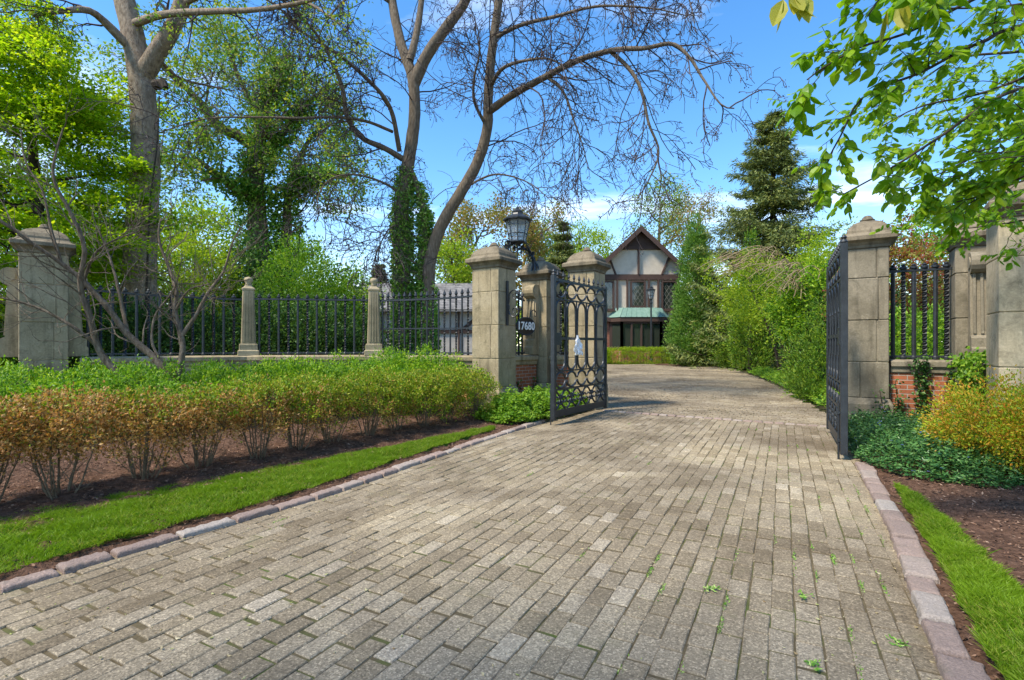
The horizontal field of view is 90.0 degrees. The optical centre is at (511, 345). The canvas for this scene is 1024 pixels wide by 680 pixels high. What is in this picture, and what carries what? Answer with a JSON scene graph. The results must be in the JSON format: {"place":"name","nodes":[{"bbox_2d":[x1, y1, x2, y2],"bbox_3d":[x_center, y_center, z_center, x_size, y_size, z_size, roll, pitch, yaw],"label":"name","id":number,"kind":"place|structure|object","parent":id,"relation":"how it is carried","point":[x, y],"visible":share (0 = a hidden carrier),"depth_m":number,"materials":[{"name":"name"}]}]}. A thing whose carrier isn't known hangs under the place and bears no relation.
{"place":"outdoors","nodes":[
{"label":"outdoors","id":0,"kind":"place"},
{"bbox_2d":[0,410,942,679],"bbox_3d":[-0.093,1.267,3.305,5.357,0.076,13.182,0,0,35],"label":"driveway","id":1,"kind":"structure","parent":0,"point":[512,628],"depth_m":2.73,"materials":[{"name":"grey stone"}]},
{"bbox_2d":[3,412,939,679],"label":"litter","id":2,"kind":"object","parent":1,"relation":"on","point":[539,602],"visible":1,"depth_m":2.67,"materials":[{"name":"plant"}]},
{"bbox_2d":[549,269,607,424],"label":"iron gate","id":3,"kind":"structure","parent":1,"relation":"on","point":[556,339],"depth_m":8.72,"materials":[{"name":"black metal"}]},
{"bbox_2d":[268,418,910,679],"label":"weeds","id":4,"kind":"object","parent":1,"relation":"on","point":[713,587],"visible":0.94,"depth_m":2.62,"materials":[{"name":"green plant"}]},
{"bbox_2d":[826,234,847,458],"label":"iron gate","id":5,"kind":"structure","parent":1,"relation":"on","point":[837,349],"depth_m":5.93,"materials":[{"name":"black metal"}]},
{"bbox_2d":[0,0,1023,345],"label":"sky","id":6,"kind":"structure","parent":0,"point":[748,23],"materials":[{"name":"blue"}]},
{"bbox_2d":[598,364,825,425],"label":"court paving","id":7,"kind":"structure","parent":0,"point":[633,387],"depth_m":12.74,"materials":[{"name":"beige stone"}]},
{"bbox_2d":[359,283,472,354],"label":"building","id":8,"kind":"structure","parent":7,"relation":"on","point":[447,287],"depth_m":28.00,"materials":[{"name":"grey paint"}]},
{"bbox_2d":[655,363,686,365],"bbox_3d":[11.600,1.220,32.200,5.200,0.030,3.800,0,0,0],"label":"tree bed","id":9,"kind":"object","parent":7,"relation":"on","point":[668,364],"visible":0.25,"depth_m":32.19,"materials":[{"name":"soil"}]},
{"bbox_2d":[661,208,722,366],"bbox_3d":[11.248,-3.223,31.001,4.164,10.368,4.209,0,0,0],"label":"arborvitae","id":10,"kind":"object","parent":9,"relation":"on","point":[677,330],"visible":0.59,"depth_m":30.46,"materials":[{"name":"green plant"}]},
{"bbox_2d":[746,365,839,406],"bbox_3d":[8.740,1.028,16.132,1.216,0.489,13.456,0,0,19],"label":"court edge cover","id":11,"kind":"object","parent":7,"relation":"on","point":[773,373],"visible":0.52,"depth_m":16.66,"materials":[{"name":"green plant"}]},
{"bbox_2d":[516,346,920,419],"bbox_3d":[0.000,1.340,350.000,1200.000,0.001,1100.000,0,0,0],"label":"ground","id":12,"kind":"structure","parent":0,"point":[822,408],"depth_m":14.04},
{"bbox_2d":[0,224,88,383],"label":"stone pier","id":13,"kind":"structure","parent":12,"relation":"on","point":[20,342],"depth_m":8.30,"materials":[{"name":"stone"}]},
{"bbox_2d":[0,0,206,370],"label":"maple tree","id":14,"kind":"object","parent":12,"relation":"on","point":[86,124],"visible":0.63,"depth_m":11.84,"materials":[{"name":"green plant"}]},
{"bbox_2d":[68,297,139,370],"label":"laurel bush","id":15,"kind":"object","parent":12,"relation":"on","point":[78,358],"visible":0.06,"depth_m":11.74,"materials":[{"name":"green plant"}]},
{"bbox_2d":[90,296,201,355],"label":"laurel bush","id":16,"kind":"object","parent":12,"relation":"on","point":[130,318],"visible":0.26,"depth_m":11.89,"materials":[{"name":"green plant"}]},
{"bbox_2d":[80,355,246,379],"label":"dwarf wall","id":17,"kind":"structure","parent":12,"relation":"on","point":[200,358],"depth_m":9.52,"materials":[{"name":"stone"}]},
{"bbox_2d":[84,285,241,356],"bbox_3d":[-6.346,-0.433,9.525,2.574,1.263,0.084,0,0,-32],"label":"iron railing","id":18,"kind":"object","parent":17,"relation":"on","point":[233,298],"visible":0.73,"depth_m":9.46,"materials":[{"name":"black metal"}]},
{"bbox_2d":[238,277,258,355],"bbox_3d":[-5.249,-0.577,10.200,0.382,1.566,0.321,0,0,-27],"label":"fluted post","id":19,"kind":"object","parent":17,"relation":"on","point":[248,345],"visible":0.96,"depth_m":10.10,"materials":[{"name":"stone"}]},
{"bbox_2d":[0,0,376,349],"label":"tree","id":20,"kind":"object","parent":12,"relation":"on","point":[141,57],"visible":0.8,"depth_m":12.68,"materials":[{"name":"brown plant"}]},
{"bbox_2d":[138,291,257,355],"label":"laurel bush","id":21,"kind":"object","parent":12,"relation":"on","point":[197,331],"visible":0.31,"depth_m":12.13,"materials":[{"name":"green plant"}]},
{"bbox_2d":[157,219,254,350],"bbox_3d":[-11.202,-1.694,17.941,3.917,6.049,3.687,0,0,-26],"label":"leafy shrub","id":22,"kind":"object","parent":12,"relation":"on","point":[203,254],"visible":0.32,"depth_m":17.71,"materials":[{"name":"green plant"}]},
{"bbox_2d":[158,188,271,328],"bbox_3d":[-20.898,-4.624,34.195,9.053,11.949,8.571,0,0,43],"label":"garden tree","id":23,"kind":"object","parent":12,"relation":"on","point":[203,214],"visible":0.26,"depth_m":33.24,"materials":[{"name":"green plant"}]},
{"bbox_2d":[85,0,393,349],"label":"ivy clad tree","id":24,"kind":"object","parent":12,"relation":"on","point":[253,190],"visible":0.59,"depth_m":20.34,"materials":[{"name":"green plant"}]},
{"bbox_2d":[206,237,303,348],"bbox_3d":[-10.149,-1.327,20.116,3.947,5.644,4.158,0,0,27],"label":"leafy shrub","id":25,"kind":"object","parent":12,"relation":"on","point":[247,267],"visible":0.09,"depth_m":19.30,"materials":[{"name":"green plant"}]},
{"bbox_2d":[205,281,305,354],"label":"laurel bush","id":26,"kind":"object","parent":12,"relation":"on","point":[238,330],"visible":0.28,"depth_m":12.38,"materials":[{"name":"green plant"}]},
{"bbox_2d":[0,419,544,592],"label":"kerb","id":27,"kind":"structure","parent":12,"relation":"on","point":[75,565],"depth_m":3.50,"materials":[{"name":"pink stone"}]},
{"bbox_2d":[0,406,545,581],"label":"mulch bed","id":28,"kind":"object","parent":12,"relation":"on","point":[39,498],"visible":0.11,"depth_m":4.91,"materials":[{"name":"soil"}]},
{"bbox_2d":[0,354,30,398],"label":"spreading yew","id":29,"kind":"object","parent":28,"relation":"on","point":[3,384],"visible":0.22,"depth_m":6.46,"materials":[{"name":"green plant"}]},
{"bbox_2d":[0,393,73,501],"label":"boxwood bush","id":30,"kind":"object","parent":28,"relation":"on","point":[3,415],"visible":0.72,"depth_m":3.81,"materials":[{"name":"brown plant"}]},
{"bbox_2d":[0,357,101,421],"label":"spreading yew","id":31,"kind":"object","parent":28,"relation":"on","point":[34,372],"visible":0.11,"depth_m":7.27,"materials":[{"name":"green plant"}]},
{"bbox_2d":[0,364,127,445],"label":"spreading yew","id":32,"kind":"object","parent":28,"relation":"on","point":[58,382],"visible":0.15,"depth_m":6.34,"materials":[{"name":"green plant"}]},
{"bbox_2d":[0,380,134,500],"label":"boxwood bush","id":33,"kind":"object","parent":28,"relation":"on","point":[48,398],"visible":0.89,"depth_m":3.95,"materials":[{"name":"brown plant"}]},
{"bbox_2d":[37,352,168,419],"bbox_3d":[-5.841,0.686,7.595,1.453,1.174,1.606,0,0,0],"label":"spreading yew","id":34,"kind":"object","parent":28,"relation":"on","point":[88,367],"visible":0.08,"depth_m":7.26,"materials":[{"name":"green plant"}]},
{"bbox_2d":[0,86,268,426],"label":"bare ornamental tree","id":35,"kind":"object","parent":28,"relation":"on","point":[82,282],"visible":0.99,"depth_m":6.94,"materials":[{"name":"brown plant"}]},
{"bbox_2d":[80,355,193,436],"bbox_3d":[-4.889,0.699,6.863,1.451,1.150,1.672,0,0,0],"label":"spreading yew","id":36,"kind":"object","parent":28,"relation":"on","point":[129,373],"visible":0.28,"depth_m":6.75,"materials":[{"name":"green plant"}]},
{"bbox_2d":[80,380,208,479],"bbox_3d":[-3.230,0.799,4.535,1.018,1.005,0.941,0,0,26],"label":"boxwood bush","id":37,"kind":"object","parent":28,"relation":"on","point":[131,399],"visible":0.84,"depth_m":4.45,"materials":[{"name":"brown plant"}]},
{"bbox_2d":[142,380,262,468],"bbox_3d":[-3.022,0.819,5.014,1.034,0.957,1.014,0,0,33],"label":"boxwood bush","id":38,"kind":"object","parent":28,"relation":"on","point":[203,396],"visible":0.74,"depth_m":4.90,"materials":[{"name":"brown plant"}]},
{"bbox_2d":[151,358,271,422],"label":"spreading yew","id":39,"kind":"object","parent":28,"relation":"on","point":[214,372],"visible":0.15,"depth_m":7.50,"materials":[{"name":"green plant"}]},
{"bbox_2d":[0,425,495,573],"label":"lawn","id":40,"kind":"structure","parent":28,"relation":"on","point":[389,462],"depth_m":3.71,"materials":[{"name":"green plant"}]},
{"bbox_2d":[200,370,305,458],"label":"boxwood bush","id":41,"kind":"object","parent":28,"relation":"on","point":[262,388],"visible":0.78,"depth_m":5.31,"materials":[{"name":"green plant"}]},
{"bbox_2d":[243,353,324,413],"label":"spreading yew","id":42,"kind":"object","parent":28,"relation":"on","point":[265,362],"visible":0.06,"depth_m":8.93,"materials":[{"name":"green plant"}]},
{"bbox_2d":[255,355,335,423],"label":"spreading yew","id":43,"kind":"object","parent":28,"relation":"on","point":[287,368],"visible":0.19,"depth_m":7.88,"materials":[{"name":"green plant"}]},
{"bbox_2d":[253,371,338,449],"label":"boxwood bush","id":44,"kind":"object","parent":28,"relation":"on","point":[303,386],"visible":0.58,"depth_m":5.72,"materials":[{"name":"green plant"}]},
{"bbox_2d":[293,370,373,443],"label":"boxwood bush","id":45,"kind":"object","parent":28,"relation":"on","point":[340,402],"visible":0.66,"depth_m":6.15,"materials":[{"name":"green plant"}]},
{"bbox_2d":[312,357,379,414],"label":"spreading yew","id":46,"kind":"object","parent":28,"relation":"on","point":[336,370],"visible":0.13,"depth_m":8.58,"materials":[{"name":"green plant"}]},
{"bbox_2d":[335,365,406,435],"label":"boxwood bush","id":47,"kind":"object","parent":28,"relation":"on","point":[379,388],"visible":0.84,"depth_m":6.61,"materials":[{"name":"green plant"}]},
{"bbox_2d":[349,346,436,414],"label":"spreading yew","id":48,"kind":"object","parent":28,"relation":"on","point":[397,367],"visible":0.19,"depth_m":8.82,"materials":[{"name":"green plant"}]},
{"bbox_2d":[367,367,429,430],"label":"boxwood bush","id":49,"kind":"object","parent":28,"relation":"on","point":[418,390],"visible":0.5,"depth_m":7.03,"materials":[{"name":"green plant"}]},
{"bbox_2d":[392,366,454,426],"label":"boxwood bush","id":50,"kind":"object","parent":28,"relation":"on","point":[432,386],"visible":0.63,"depth_m":7.43,"materials":[{"name":"green plant"}]},
{"bbox_2d":[401,342,484,412],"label":"spreading yew","id":51,"kind":"object","parent":28,"relation":"on","point":[450,361],"visible":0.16,"depth_m":9.24,"materials":[{"name":"green plant"}]},
{"bbox_2d":[418,362,475,423],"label":"boxwood bush","id":52,"kind":"object","parent":28,"relation":"on","point":[461,390],"visible":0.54,"depth_m":7.89,"materials":[{"name":"green plant"}]},
{"bbox_2d":[443,365,502,417],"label":"boxwood bush","id":53,"kind":"object","parent":28,"relation":"on","point":[479,376],"visible":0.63,"depth_m":8.30,"materials":[{"name":"green plant"}]},
{"bbox_2d":[472,383,587,424],"bbox_3d":[0.372,0.961,9.149,1.311,0.576,2.818,0,0,37],"label":"pachysandra","id":54,"kind":"object","parent":28,"relation":"on","point":[527,404],"visible":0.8,"depth_m":8.39,"materials":[{"name":"green plant"}]},
{"bbox_2d":[220,225,378,353],"bbox_3d":[-6.986,-1.196,16.776,4.954,5.469,3.997,0,0,-25],"label":"leafy shrub","id":55,"kind":"object","parent":12,"relation":"on","point":[280,260],"visible":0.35,"depth_m":16.52,"materials":[{"name":"green plant"}]},
{"bbox_2d":[247,355,370,375],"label":"dwarf wall","id":56,"kind":"structure","parent":12,"relation":"on","point":[260,357],"depth_m":10.17,"materials":[{"name":"stone"}]},
{"bbox_2d":[254,294,367,354],"bbox_3d":[-4.040,-0.413,10.350,2.201,1.223,0.078,0,0,-8],"label":"iron railing","id":57,"kind":"object","parent":56,"relation":"on","point":[307,300],"visible":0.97,"depth_m":10.33,"materials":[{"name":"black metal"}]},
{"bbox_2d":[364,278,383,354],"bbox_3d":[-2.829,-0.587,10.500,0.382,1.586,0.321,0,0,-15],"label":"fluted post","id":58,"kind":"object","parent":56,"relation":"on","point":[373,336],"visible":0.97,"depth_m":10.40,"materials":[{"name":"stone"}]},
{"bbox_2d":[261,277,358,354],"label":"laurel bush","id":59,"kind":"object","parent":12,"relation":"on","point":[302,330],"visible":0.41,"depth_m":12.45,"materials":[{"name":"green plant"}]},
{"bbox_2d":[309,247,386,350],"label":"leafy shrub","id":60,"kind":"object","parent":12,"relation":"on","point":[351,303],"visible":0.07,"depth_m":18.69,"materials":[{"name":"green plant"}]},
{"bbox_2d":[309,301,402,354],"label":"laurel bush","id":61,"kind":"object","parent":12,"relation":"on","point":[358,335],"visible":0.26,"depth_m":12.99,"materials":[{"name":"green plant"}]},
{"bbox_2d":[371,355,472,406],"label":"dwarf wall","id":62,"kind":"structure","parent":12,"relation":"on","point":[467,360],"depth_m":9.88,"materials":[{"name":"stone"}]},
{"bbox_2d":[380,288,472,354],"bbox_3d":[-1.634,-0.469,10.210,2.228,1.333,0.072,0,0,15],"label":"iron railing","id":63,"kind":"object","parent":62,"relation":"on","point":[438,298],"visible":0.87,"depth_m":10.20,"materials":[{"name":"black metal"}]},
{"bbox_2d":[75,0,787,354],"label":"bare tree","id":64,"kind":"object","parent":12,"relation":"on","point":[409,266],"visible":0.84,"depth_m":12.80,"materials":[{"name":"brown plant"}]},
{"bbox_2d":[412,224,490,282],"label":"garden tree","id":65,"kind":"object","parent":12,"relation":"on","point":[455,268],"visible":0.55,"depth_m":32.35,"materials":[{"name":"green plant"}]},
{"bbox_2d":[435,190,522,282],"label":"garden tree","id":66,"kind":"object","parent":12,"relation":"on","point":[489,214],"visible":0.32,"depth_m":37.45,"materials":[{"name":"green plant"}]},
{"bbox_2d":[465,242,522,409],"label":"stone pier","id":67,"kind":"structure","parent":12,"relation":"on","point":[494,266],"depth_m":9.52,"materials":[{"name":"stone"}]},
{"bbox_2d":[515,355,537,392],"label":"dwarf wall","id":68,"kind":"structure","parent":12,"relation":"on","point":[525,368],"depth_m":10.29,"materials":[{"name":"red brick"}]},
{"bbox_2d":[499,196,572,319],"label":"garden tree","id":69,"kind":"object","parent":12,"relation":"on","point":[533,241],"visible":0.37,"depth_m":43.29,"materials":[{"name":"green plant"}]},
{"bbox_2d":[516,257,565,390],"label":"stone pier","id":70,"kind":"structure","parent":12,"relation":"on","point":[536,287],"depth_m":10.60,"materials":[{"name":"stone"}]},
{"bbox_2d":[502,206,538,270],"bbox_3d":[0.131,-2.158,10.474,0.609,1.364,1.048,0,0,34],"label":"gate lantern","id":71,"kind":"object","parent":70,"relation":"on","point":[517,221],"visible":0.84,"depth_m":10.35,"materials":[{"name":"black metal"}]},
{"bbox_2d":[545,221,576,354],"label":"spruce tree","id":72,"kind":"object","parent":12,"relation":"on","point":[559,257],"visible":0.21,"depth_m":35.60,"materials":[{"name":"green plant"}]},
{"bbox_2d":[562,247,610,409],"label":"stone pier","id":73,"kind":"structure","parent":12,"relation":"on","point":[586,262],"depth_m":10.02,"materials":[{"name":"stone"}]},
{"bbox_2d":[567,216,618,258],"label":"garden tree","id":74,"kind":"object","parent":12,"relation":"on","point":[598,238],"visible":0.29,"depth_m":51.06,"materials":[{"name":"green plant"}]},
{"bbox_2d":[607,346,675,363],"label":"clipped hedge","id":75,"kind":"object","parent":12,"relation":"on","point":[610,350],"visible":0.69,"depth_m":33.63,"materials":[{"name":"green plant"}]},
{"bbox_2d":[605,225,681,362],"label":"tudor house","id":76,"kind":"structure","parent":12,"relation":"on","point":[632,275],"depth_m":35.88,"materials":[{"name":"paint"}]},
{"bbox_2d":[629,281,646,307],"bbox_3d":[8.840,-3.543,35.898,1.190,1.965,0.195,0,0,0],"label":"window","id":77,"kind":"structure","parent":76,"relation":"in","point":[637,289],"depth_m":35.97,"materials":[{"name":"clear glass"}]},
{"bbox_2d":[609,307,668,362],"bbox_3d":[8.900,-0.693,35.554,4.360,3.886,1.062,0,0,0],"label":"bay window","id":78,"kind":"structure","parent":76,"relation":"in","point":[628,327],"depth_m":35.27,"materials":[{"name":"glass"}]},
{"bbox_2d":[616,162,695,253],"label":"garden tree","id":79,"kind":"object","parent":12,"relation":"on","point":[667,226],"visible":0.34,"depth_m":49.50,"materials":[{"name":"green plant"}]},
{"bbox_2d":[659,178,727,301],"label":"garden tree","id":80,"kind":"object","parent":12,"relation":"on","point":[701,206],"visible":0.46,"depth_m":47.91,"materials":[{"name":"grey plant"}]},
{"bbox_2d":[707,281,774,370],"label":"arborvitae","id":81,"kind":"object","parent":12,"relation":"on","point":[722,356],"visible":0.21,"depth_m":28.11,"materials":[{"name":"green plant"}]},
{"bbox_2d":[720,227,777,374],"bbox_3d":[10.620,-1.971,22.955,2.485,6.829,2.225,0,0,0],"label":"arborvitae","id":82,"kind":"object","parent":12,"relation":"on","point":[749,353],"visible":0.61,"depth_m":22.81,"materials":[{"name":"green plant"}]},
{"bbox_2d":[663,107,849,370],"bbox_3d":[15.016,-5.286,28.821,12.643,15.992,13.029,0,0,0],"label":"spruce tree","id":83,"kind":"object","parent":12,"relation":"on","point":[767,193],"visible":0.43,"depth_m":27.94,"materials":[{"name":"green plant"}]},
{"bbox_2d":[698,242,836,380],"bbox_3d":[9.513,-1.155,18.747,6.189,4.934,5.242,0,0,0],"label":"weeping shrub","id":84,"kind":"object","parent":12,"relation":"on","point":[747,265],"visible":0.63,"depth_m":18.40,"materials":[{"name":"green plant"}]},
{"bbox_2d":[777,291,835,407],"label":"arborvitae","id":85,"kind":"object","parent":12,"relation":"on","point":[797,370],"visible":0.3,"depth_m":11.66,"materials":[{"name":"green plant"}]},
{"bbox_2d":[752,248,889,380],"bbox_3d":[8.624,-0.752,14.775,3.603,4.138,3.939,0,0,0],"label":"weeping shrub","id":86,"kind":"object","parent":12,"relation":"on","point":[787,311],"visible":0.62,"depth_m":14.28,"materials":[{"name":"green plant"}]},
{"bbox_2d":[761,214,906,361],"bbox_3d":[11.583,-1.750,18.480,3.939,6.120,4.015,0,0,-31],"label":"weeping shrub","id":87,"kind":"object","parent":12,"relation":"on","point":[819,246],"visible":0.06,"depth_m":18.30,"materials":[{"name":"green plant"}]},
{"bbox_2d":[840,215,897,423],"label":"stone pier","id":88,"kind":"structure","parent":12,"relation":"on","point":[868,312],"depth_m":7.53,"materials":[{"name":"grey stone"}]},
{"bbox_2d":[817,208,949,354],"bbox_3d":[8.615,-0.864,11.350,3.192,4.397,3.060,0,0,0],"label":"red maple","id":89,"kind":"object","parent":12,"relation":"on","point":[906,253],"visible":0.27,"depth_m":10.85,"materials":[{"name":"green plant"}]},
{"bbox_2d":[889,290,949,359],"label":"garden bush","id":90,"kind":"object","parent":12,"relation":"on","point":[919,341],"visible":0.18,"depth_m":9.32,"materials":[{"name":"green plant"}]},
{"bbox_2d":[888,359,953,425],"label":"dwarf wall","id":91,"kind":"structure","parent":12,"relation":"on","point":[900,370],"depth_m":7.37,"materials":[{"name":"red brick"}]},
{"bbox_2d":[889,261,951,359],"bbox_3d":[5.925,-0.493,7.450,0.744,1.403,0.098,0,0,29],"label":"iron railing","id":92,"kind":"object","parent":91,"relation":"on","point":[935,268],"visible":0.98,"depth_m":7.43,"materials":[{"name":"black metal"}]},
{"bbox_2d":[889,352,965,418],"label":"climbing ivy","id":93,"kind":"object","parent":91,"relation":"attached to","point":[924,365],"visible":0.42,"depth_m":7.27,"materials":[{"name":"green plant"}]},
{"bbox_2d":[854,462,990,679],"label":"kerb","id":94,"kind":"structure","parent":12,"relation":"on","point":[953,660],"depth_m":2.52,"materials":[{"name":"pink stone"}]},
{"bbox_2d":[893,195,980,313],"bbox_3d":[22.823,-3.316,25.986,7.898,9.380,7.715,0,0,0],"label":"garden tree","id":95,"kind":"object","parent":12,"relation":"on","point":[918,230],"visible":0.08,"depth_m":26.41,"materials":[{"name":"green plant"}]},
{"bbox_2d":[861,433,1023,679],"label":"mulch bed","id":96,"kind":"object","parent":12,"relation":"on","point":[958,511],"visible":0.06,"depth_m":3.61,"materials":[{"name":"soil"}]},
{"bbox_2d":[767,0,1023,270],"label":"overhanging tree","id":97,"kind":"object","parent":96,"relation":"on","point":[984,188],"visible":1,"depth_m":3.08,"materials":[{"name":"green plant"}]},
{"bbox_2d":[848,405,1023,489],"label":"periwinkle","id":98,"kind":"object","parent":96,"relation":"on","point":[898,430],"depth_m":4.99,"materials":[{"name":"green plant"}]},
{"bbox_2d":[892,480,1023,679],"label":"grass","id":99,"kind":"structure","parent":96,"relation":"on","point":[978,582],"depth_m":2.52,"materials":[{"name":"green plant"}]},
{"bbox_2d":[910,362,1023,478],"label":"golden spirea","id":100,"kind":"object","parent":96,"relation":"on","point":[1004,420],"visible":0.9,"depth_m":4.80,"materials":[{"name":"yellow plant"}]},
{"bbox_2d":[940,210,986,413],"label":"stone pier","id":101,"kind":"structure","parent":12,"relation":"on","point":[967,301],"depth_m":7.00,"materials":[{"name":"grey stone"}]},
{"bbox_2d":[972,361,985,406],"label":"dwarf wall","id":102,"kind":"structure","parent":12,"relation":"on","point":[984,370],"depth_m":6.57,"materials":[{"name":"red brick"}]},
{"bbox_2d":[945,346,989,419],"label":"climbing ivy","id":103,"kind":"object","parent":102,"relation":"attached to","point":[969,368],"visible":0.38,"depth_m":6.53,"materials":[{"name":"green plant"}]},
{"bbox_2d":[976,182,1023,434],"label":"stone pier","id":104,"kind":"structure","parent":12,"relation":"on","point":[1004,320],"depth_m":5.74,"materials":[{"name":"stone"}]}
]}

